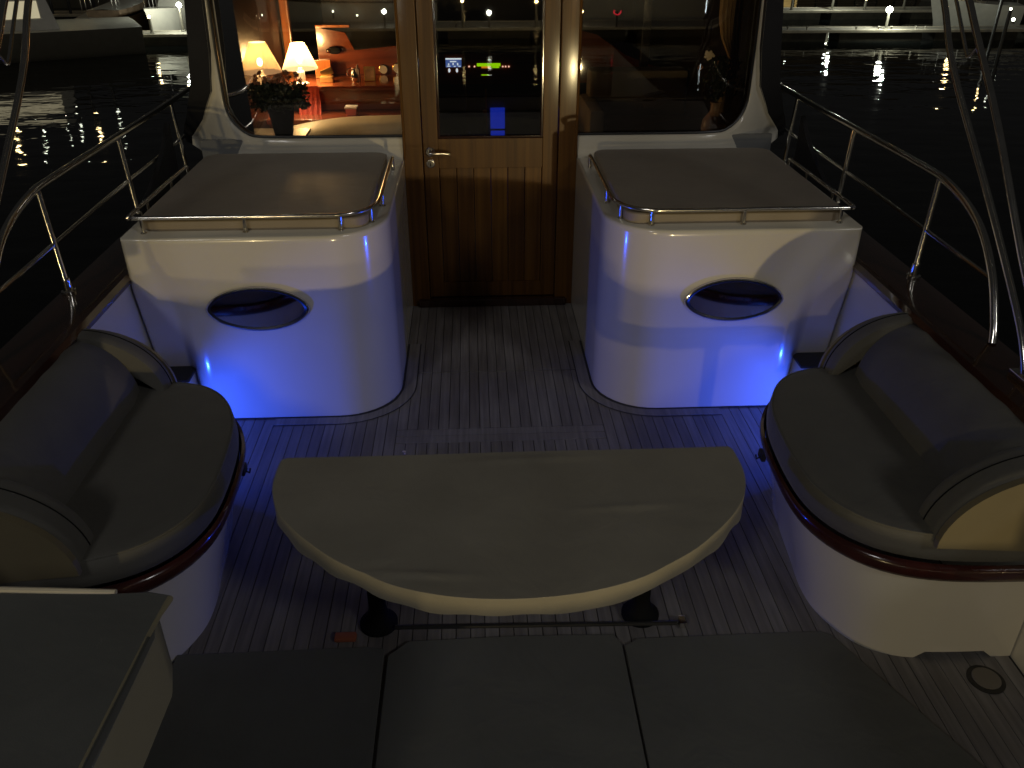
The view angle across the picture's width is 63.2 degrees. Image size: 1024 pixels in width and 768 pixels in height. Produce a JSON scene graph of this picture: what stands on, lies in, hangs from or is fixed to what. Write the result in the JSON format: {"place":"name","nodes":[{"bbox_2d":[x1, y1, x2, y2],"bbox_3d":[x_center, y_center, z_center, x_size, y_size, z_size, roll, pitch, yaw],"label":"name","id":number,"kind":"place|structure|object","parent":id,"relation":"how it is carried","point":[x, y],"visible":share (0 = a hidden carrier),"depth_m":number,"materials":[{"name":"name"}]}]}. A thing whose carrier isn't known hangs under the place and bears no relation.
{"place":"outdoors","nodes":[
{"label":"outdoors","id":0,"kind":"place"},
{"bbox_2d":[314,59,332,77],"bbox_3d":[-1.444,-2.415,6.368,0.120,0.131,0.060,-1,30,-2],"label":"wooden chest","id":1,"kind":"object","parent":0,"point":[322,64],"visible":0.68,"depth_m":6.33,"materials":[{"name":"brown wood"}]},
{"bbox_2d":[319,67,333,82],"bbox_3d":[-1.384,-2.306,6.202,0.105,0.105,0.060,-1,30,-2],"label":"open box","id":2,"kind":"object","parent":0,"point":[324,76],"visible":1,"depth_m":6.20,"materials":[{"name":"gold wood"}]},
{"bbox_2d":[344,105,357,114],"bbox_3d":[-1.170,-1.996,6.067,0.090,0.058,0.094,-1,30,-2],"label":"gift box","id":3,"kind":"object","parent":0,"point":[351,109],"visible":1,"depth_m":6.04,"materials":[{"name":"red cardboard"}]},
{"bbox_2d":[294,115,421,134],"bbox_3d":[-1.133,-1.485,5.778,1.326,0.615,0.706,-19,35,-30],"label":"curved settee","id":4,"kind":"object","parent":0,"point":[374,125],"visible":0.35,"depth_m":5.72,"materials":[{"name":"beige leather"}]},
{"bbox_2d":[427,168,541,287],"bbox_3d":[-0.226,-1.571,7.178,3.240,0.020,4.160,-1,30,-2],"label":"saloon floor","id":5,"kind":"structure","parent":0,"point":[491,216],"depth_m":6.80,"materials":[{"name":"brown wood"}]},
{"bbox_2d":[254,128,310,135],"bbox_3d":[-1.492,-1.120,5.351,0.460,0.962,0.300,-1,30,-2],"label":"window shelf","id":6,"kind":"object","parent":5,"relation":"on","point":[270,131],"depth_m":5.16,"materials":[{"name":"beige"}]},
{"bbox_2d":[246,70,310,135],"bbox_3d":[-1.401,-1.696,5.005,0.398,0.378,0.220,-1,30,-2],"label":"potted plant","id":7,"kind":"object","parent":6,"relation":"on","point":[277,100],"visible":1,"depth_m":4.96,"materials":[{"name":"green plant"}]},
{"bbox_2d":[266,24,426,211],"bbox_3d":[-1.223,-1.955,6.376,1.140,1.400,0.820,-1,30,-2],"label":"sideboard","id":8,"kind":"object","parent":5,"relation":"on","point":[380,95],"visible":0.34,"depth_m":6.22,"materials":[{"name":"brown wood"}]},
{"bbox_2d":[282,42,317,84],"bbox_3d":[-1.550,-2.336,6.073,0.259,0.285,0.259,-1,30,-2],"label":"table lamp","id":9,"kind":"object","parent":8,"relation":"on","point":[299,59],"visible":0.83,"depth_m":5.99,"materials":[{"name":"beige fabric"}]},
{"bbox_2d":[298,86,320,114],"bbox_3d":[-1.482,-2.062,6.064,0.180,0.189,0.112,-1,30,-2],"label":"red napkin","id":10,"kind":"object","parent":8,"relation":"on","point":[314,102],"visible":0.6,"depth_m":6.08,"materials":[{"name":"fabric"}]},
{"bbox_2d":[326,46,340,53],"bbox_3d":[-1.371,-2.563,6.391,0.116,0.056,0.056,-1,30,-2],"label":"shoe brush","id":11,"kind":"object","parent":8,"relation":"on","point":[334,50],"visible":1,"depth_m":6.37,"materials":[{"name":"black metal"}]},
{"bbox_2d":[347,67,358,81],"bbox_3d":[-1.184,-2.316,6.224,0.084,0.101,0.068,16,33,26],"label":"silver jug","id":12,"kind":"object","parent":8,"relation":"on","point":[353,76],"visible":1,"depth_m":6.20,"materials":[{"name":"silver metal"}]},
{"bbox_2d":[355,64,360,81],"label":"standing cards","id":13,"kind":"object","parent":8,"relation":"on","point":[358,72],"visible":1,"depth_m":6.21},
{"bbox_2d":[363,66,375,80],"bbox_3d":[-1.065,-2.322,6.229,0.085,0.105,0.019,-1,30,-2],"label":"photo frame","id":14,"kind":"object","parent":8,"relation":"on","point":[369,73],"visible":1,"depth_m":6.22,"materials":[{"name":"brown wood"}]},
{"bbox_2d":[379,64,387,73],"bbox_3d":[-1.005,-2.461,6.509,0.076,0.076,0.020,-1,30,-2],"label":"wall dial","id":15,"kind":"object","parent":8,"relation":"attached to","point":[383,68],"depth_m":6.50,"materials":[{"name":"gold metal"}]},
{"bbox_2d":[392,63,397,73],"bbox_3d":[-0.895,-2.471,6.510,0.080,0.080,0.020,-1,30,-2],"label":"wall dial","id":16,"kind":"object","parent":8,"relation":"attached to","point":[395,67],"depth_m":6.50,"materials":[{"name":"gold metal"}]},
{"bbox_2d":[437,51,541,135],"bbox_3d":[-0.287,-2.872,8.431,1.280,0.965,0.494,-1,30,-2],"label":"helm console","id":17,"kind":"object","parent":5,"relation":"on","point":[510,82],"visible":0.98,"depth_m":8.18,"materials":[{"name":"black plastic"}]},
{"bbox_2d":[232,0,756,127],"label":"saloon wall","id":18,"kind":"structure","parent":5,"relation":"on","point":[685,34],"depth_m":8.08,"materials":[{"name":"brown wood"}]},
{"bbox_2d":[247,87,253,117],"bbox_3d":[-1.602,-1.790,5.333,0.230,0.184,0.220,-1,30,-2],"label":"corner shelf","id":19,"kind":"object","parent":18,"relation":"attached to","point":[250,101],"visible":0.05,"depth_m":5.38,"materials":[{"name":"brown wood"}]},
{"bbox_2d":[243,41,281,84],"bbox_3d":[-1.571,-1.980,5.191,0.259,0.285,0.259,-1,30,-2],"label":"table lamp","id":20,"kind":"object","parent":19,"relation":"on","point":[258,56],"visible":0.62,"depth_m":5.10,"materials":[{"name":"beige fabric"}]},
{"bbox_2d":[580,0,654,82],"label":"side panelling","id":21,"kind":"object","parent":18,"relation":"attached to","point":[597,50],"visible":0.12,"depth_m":6.96,"materials":[{"name":"brown wood"}]},
{"bbox_2d":[485,89,504,135],"bbox_3d":[-0.168,-2.565,8.220,0.196,0.680,0.045,-5,30,-8],"label":"lit doorway","id":22,"kind":"structure","parent":5,"relation":"on","point":[497,118],"depth_m":8.20,"materials":[{"name":"blue"}]},
{"bbox_2d":[578,66,689,131],"bbox_3d":[0.959,-1.826,6.453,0.840,1.100,0.720,-1,30,-2],"label":"saloon sofa","id":23,"kind":"object","parent":5,"relation":"on","point":[625,99],"visible":0.45,"depth_m":6.38,"materials":[{"name":"leather"}]},
{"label":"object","id":24,"kind":"object","parent":5,"relation":"on","visible":0},
{"bbox_2d":[696,50,743,130],"bbox_3d":[1.287,-1.786,5.159,0.313,0.539,0.194,-1,30,-2],"label":"flower vase","id":25,"kind":"object","parent":24,"relation":"on","point":[713,119],"visible":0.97,"depth_m":5.12,"materials":[{"name":"pink ceramic"}]},
{"bbox_2d":[0,0,1023,355],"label":"water","id":26,"kind":"structure","parent":0,"point":[900,96],"depth_m":14.40,"materials":[{"name":"black liquid"}]},
{"bbox_2d":[48,0,54,13],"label":"quay light post","id":27,"kind":"object","parent":26,"relation":"in","point":[51,6],"depth_m":29.48,"materials":[{"name":"metal"}]},
{"bbox_2d":[0,0,145,63],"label":"motor yacht","id":28,"kind":"object","parent":26,"relation":"on","point":[51,38],"visible":0.77,"depth_m":22.21,"materials":[{"name":"grey"}]},
{"bbox_2d":[74,0,115,18],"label":"moored boat","id":29,"kind":"object","parent":26,"relation":"on","point":[84,15],"visible":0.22,"depth_m":26.09,"materials":[{"name":"metal"}]},
{"bbox_2d":[46,0,156,7],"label":"moored boat","id":30,"kind":"object","parent":26,"relation":"on","point":[63,3],"visible":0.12,"depth_m":34.30,"materials":[{"name":"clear glass"}]},
{"bbox_2d":[86,0,149,30],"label":"moored boat","id":31,"kind":"object","parent":26,"relation":"on","point":[133,10],"visible":0.52,"depth_m":26.24,"materials":[{"name":"white plastic"}]},
{"bbox_2d":[143,0,185,30],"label":"moored boat","id":32,"kind":"object","parent":26,"relation":"on","point":[163,14],"visible":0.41,"depth_m":25.86,"materials":[{"name":"white glass"}]},
{"bbox_2d":[53,7,1023,19],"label":"pontoon","id":33,"kind":"object","parent":26,"relation":"on","point":[817,13],"visible":0.1,"depth_m":30.65,"materials":[{"name":"concrete"}]},
{"bbox_2d":[143,26,1023,45],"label":"pontoon","id":34,"kind":"object","parent":26,"relation":"on","point":[790,34],"visible":0.27,"depth_m":25.54,"materials":[{"name":"concrete"}]},
{"bbox_2d":[147,15,154,32],"bbox_3d":[-10.704,-10.650,24.629,0.140,0.490,0.136,-1,30,-2],"label":"dock lamp","id":35,"kind":"object","parent":34,"relation":"on","point":[150,24],"visible":1,"depth_m":24.61,"materials":[{"name":"grey"}]},
{"bbox_2d":[176,2,185,30],"bbox_3d":[-9.935,-11.023,24.977,0.143,0.795,0.150,-1,30,-2],"label":"dock lamp","id":36,"kind":"object","parent":34,"relation":"on","point":[178,4],"visible":1,"depth_m":24.93,"materials":[{"name":"grey"}]},
{"bbox_2d":[883,6,892,29],"bbox_3d":[11.504,-11.205,25.461,0.181,0.653,0.190,-1,30,-2],"label":"dock lamp","id":37,"kind":"object","parent":34,"relation":"on","point":[889,9],"visible":1,"depth_m":25.41,"materials":[{"name":"grey"}]},
{"bbox_2d":[921,0,1023,3],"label":"moored boat","id":38,"kind":"object","parent":26,"relation":"on","point":[1021,1],"visible":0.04,"depth_m":35.77,"materials":[{"name":"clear glass"}]},
{"bbox_2d":[931,0,1023,25],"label":"moored boat","id":39,"kind":"object","parent":26,"relation":"on","point":[986,12],"visible":0.52,"depth_m":28.20,"materials":[{"name":"metal"}]},
{"bbox_2d":[989,0,1003,44],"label":"quay light post","id":40,"kind":"object","parent":26,"relation":"in","point":[996,21],"visible":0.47,"depth_m":24.59,"materials":[{"name":"metal"}]},
{"bbox_2d":[996,8,1011,54],"bbox_3d":[13.540,-9.557,22.938,0.092,1.499,0.092,-13,32,-22],"label":"quay light post","id":41,"kind":"object","parent":26,"relation":"in","point":[1008,17],"visible":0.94,"depth_m":22.84,"materials":[{"name":"metal"}]},
{"bbox_2d":[83,303,1023,767],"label":"deck","id":42,"kind":"structure","parent":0,"point":[957,707],"depth_m":3.27,"materials":[{"name":"grey wood"}]},
{"bbox_2d":[0,232,153,420],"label":"bulwark","id":43,"kind":"object","parent":42,"relation":"attached to","point":[38,344],"visible":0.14,"depth_m":3.35,"materials":[{"name":"brown wood"}]},
{"bbox_2d":[0,0,32,201],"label":"awning frame","id":44,"kind":"object","parent":43,"relation":"on","point":[12,125],"visible":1,"depth_m":3.01,"materials":[{"name":"metal"}]},
{"bbox_2d":[0,85,189,363],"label":"guard rail","id":45,"kind":"object","parent":43,"relation":"on","point":[31,193],"visible":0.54,"depth_m":3.57,"materials":[{"name":"metal"}]},
{"bbox_2d":[0,586,172,767],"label":"cockpit locker","id":46,"kind":"object","parent":42,"relation":"on","point":[86,677],"visible":1,"depth_m":1.73,"materials":[{"name":"plastic"}]},
{"bbox_2d":[0,328,250,661],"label":"cockpit bench","id":47,"kind":"object","parent":42,"relation":"on","point":[121,455],"visible":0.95,"depth_m":2.77,"materials":[{"name":"grey fabric"}]},
{"bbox_2d":[170,366,198,383],"bbox_3d":[-1.622,0.045,4.060,0.190,0.249,0.190,-1,30,-2],"label":"boarding step","id":48,"kind":"object","parent":42,"relation":"on","point":[186,374],"visible":0.17,"depth_m":3.99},
{"bbox_2d":[143,647,384,767],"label":"seat cushion","id":49,"kind":"object","parent":42,"relation":"on","point":[312,708],"visible":1,"depth_m":2.58,"materials":[{"name":"fabric"}]},
{"bbox_2d":[120,152,412,419],"bbox_3d":[-1.160,-0.597,4.418,1.162,1.006,1.348,-1,30,-2],"label":"deck cabinet","id":50,"kind":"object","parent":42,"relation":"on","point":[276,285],"visible":0.98,"depth_m":3.89,"materials":[{"name":"plastic"}]},
{"bbox_2d":[334,632,356,642],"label":"latch block","id":51,"kind":"structure","parent":42,"relation":"on","point":[345,637],"depth_m":2.84,"materials":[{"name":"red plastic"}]},
{"bbox_2d":[274,344,419,424],"bbox_3d":[-0.705,0.034,4.329,0.418,0.004,1.074,19,35,30],"label":"deck margin","id":52,"kind":"object","parent":42,"relation":"on","point":[410,381],"visible":1,"depth_m":4.16,"materials":[{"name":"grey wood"}]},
{"bbox_2d":[273,344,420,425],"bbox_3d":[-0.687,0.041,4.315,0.384,0.001,1.083,20,35,31],"label":"deck caulk line","id":53,"kind":"object","parent":42,"relation":"on","point":[376,417],"visible":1,"depth_m":4.15,"materials":[{"name":"black rubber"}]},
{"bbox_2d":[126,0,845,307],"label":"deckhouse","id":54,"kind":"object","parent":42,"relation":"on","point":[219,120],"visible":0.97,"depth_m":4.76,"materials":[{"name":"white plastic"}]},
{"bbox_2d":[277,0,296,74],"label":"wooden post","id":55,"kind":"object","parent":54,"relation":"attached to","point":[285,23],"visible":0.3,"depth_m":6.40,"materials":[{"name":"brown wood"}]},
{"bbox_2d":[207,0,401,138],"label":"window frame","id":56,"kind":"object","parent":54,"relation":"in","point":[225,38],"depth_m":4.62,"materials":[{"name":"clear glass"}]},
{"bbox_2d":[416,0,560,296],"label":"cabin door","id":57,"kind":"structure","parent":54,"relation":"in","point":[516,257],"depth_m":4.95,"materials":[{"name":"brown wood"}]},
{"bbox_2d":[578,0,761,134],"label":"window frame","id":58,"kind":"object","parent":54,"relation":"in","point":[760,1],"depth_m":4.82,"materials":[{"name":"black glass"}]},
{"bbox_2d":[375,634,646,767],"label":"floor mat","id":59,"kind":"object","parent":42,"relation":"on","point":[554,701],"visible":1,"depth_m":2.60,"materials":[{"name":"fabric"}]},
{"bbox_2d":[360,590,686,637],"bbox_3d":[0.006,0.644,2.770,1.566,0.481,0.698,-1,30,-2],"label":"cockpit table","id":60,"kind":"object","parent":42,"relation":"on","point":[379,618],"visible":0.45,"depth_m":2.88,"materials":[{"name":"black metal"}]},
{"bbox_2d":[272,446,745,615],"bbox_3d":[0.006,0.459,2.664,1.610,0.106,0.728,-1,30,-2],"label":"table cover","id":61,"kind":"object","parent":60,"relation":"on","point":[521,533],"visible":1,"depth_m":2.62,"materials":[{"name":"fabric"}]},
{"bbox_2d":[568,341,721,415],"bbox_3d":[0.542,0.013,4.366,0.384,0.001,1.083,-23,37,-35],"label":"deck caulk line","id":62,"kind":"object","parent":42,"relation":"on","point":[614,409],"visible":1,"depth_m":4.21,"materials":[{"name":"black rubber"}]},
{"bbox_2d":[569,341,721,415],"bbox_3d":[0.559,0.005,4.381,0.418,0.004,1.074,-23,37,-35],"label":"deck margin","id":63,"kind":"object","parent":42,"relation":"on","point":[583,377],"visible":1,"depth_m":4.21,"materials":[{"name":"grey wood"}]},
{"bbox_2d":[571,148,861,408],"bbox_3d":[0.976,-0.647,4.505,1.162,1.006,1.348,-1,30,-2],"label":"deck cabinet","id":64,"kind":"object","parent":42,"relation":"on","point":[707,277],"visible":0.98,"depth_m":3.98,"materials":[{"name":"plastic"}]},
{"bbox_2d":[625,631,984,767],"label":"cushion","id":65,"kind":"object","parent":42,"relation":"on","point":[812,699],"visible":1,"depth_m":2.58,"materials":[{"name":"fabric"}]},
{"bbox_2d":[789,352,824,373],"bbox_3d":[1.494,-0.027,4.187,0.190,0.249,0.190,-1,30,-2],"label":"boarding step","id":66,"kind":"object","parent":42,"relation":"on","point":[804,360],"visible":0.2,"depth_m":4.11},
{"bbox_2d":[755,312,1023,656],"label":"cockpit bench","id":67,"kind":"object","parent":42,"relation":"on","point":[899,433],"visible":0.99,"depth_m":2.78,"materials":[{"name":"grey fabric"}]},
{"bbox_2d":[827,230,1023,674],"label":"bulwark","id":68,"kind":"object","parent":42,"relation":"attached to","point":[880,283],"visible":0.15,"depth_m":3.35,"materials":[{"name":"white plastic"}]},
{"bbox_2d":[780,83,998,343],"bbox_3d":[1.666,-1.915,5.719,0.096,0.491,6.334,-1,30,-2],"label":"guard rail","id":69,"kind":"object","parent":68,"relation":"on","point":[990,274],"visible":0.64,"depth_m":3.60,"materials":[{"name":"metal"}]},
{"bbox_2d":[940,0,1023,386],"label":"awning frame","id":70,"kind":"object","parent":68,"relation":"on","point":[1017,374],"visible":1,"depth_m":2.98,"materials":[{"name":"metal"}]},
{"bbox_2d":[966,665,1005,693],"bbox_3d":[1.538,0.956,2.699,0.116,0.010,0.116,-1,30,-2],"label":"deck filler","id":71,"kind":"object","parent":42,"relation":"on","point":[985,679],"visible":1,"depth_m":2.69,"materials":[{"name":"metal"}]},
{"bbox_2d":[189,305,1023,676],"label":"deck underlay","id":72,"kind":"object","parent":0,"point":[491,451],"visible":0.11,"depth_m":4.02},
{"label":"saloon ceiling","id":73,"kind":"structure","parent":0,"visible":0},
{"bbox_2d":[717,0,744,112],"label":"curtain","id":74,"kind":"object","parent":73,"relation":"hanging from","point":[731,12],"visible":0.99,"depth_m":4.96,"materials":[{"name":"brown fabric"}]}
]}

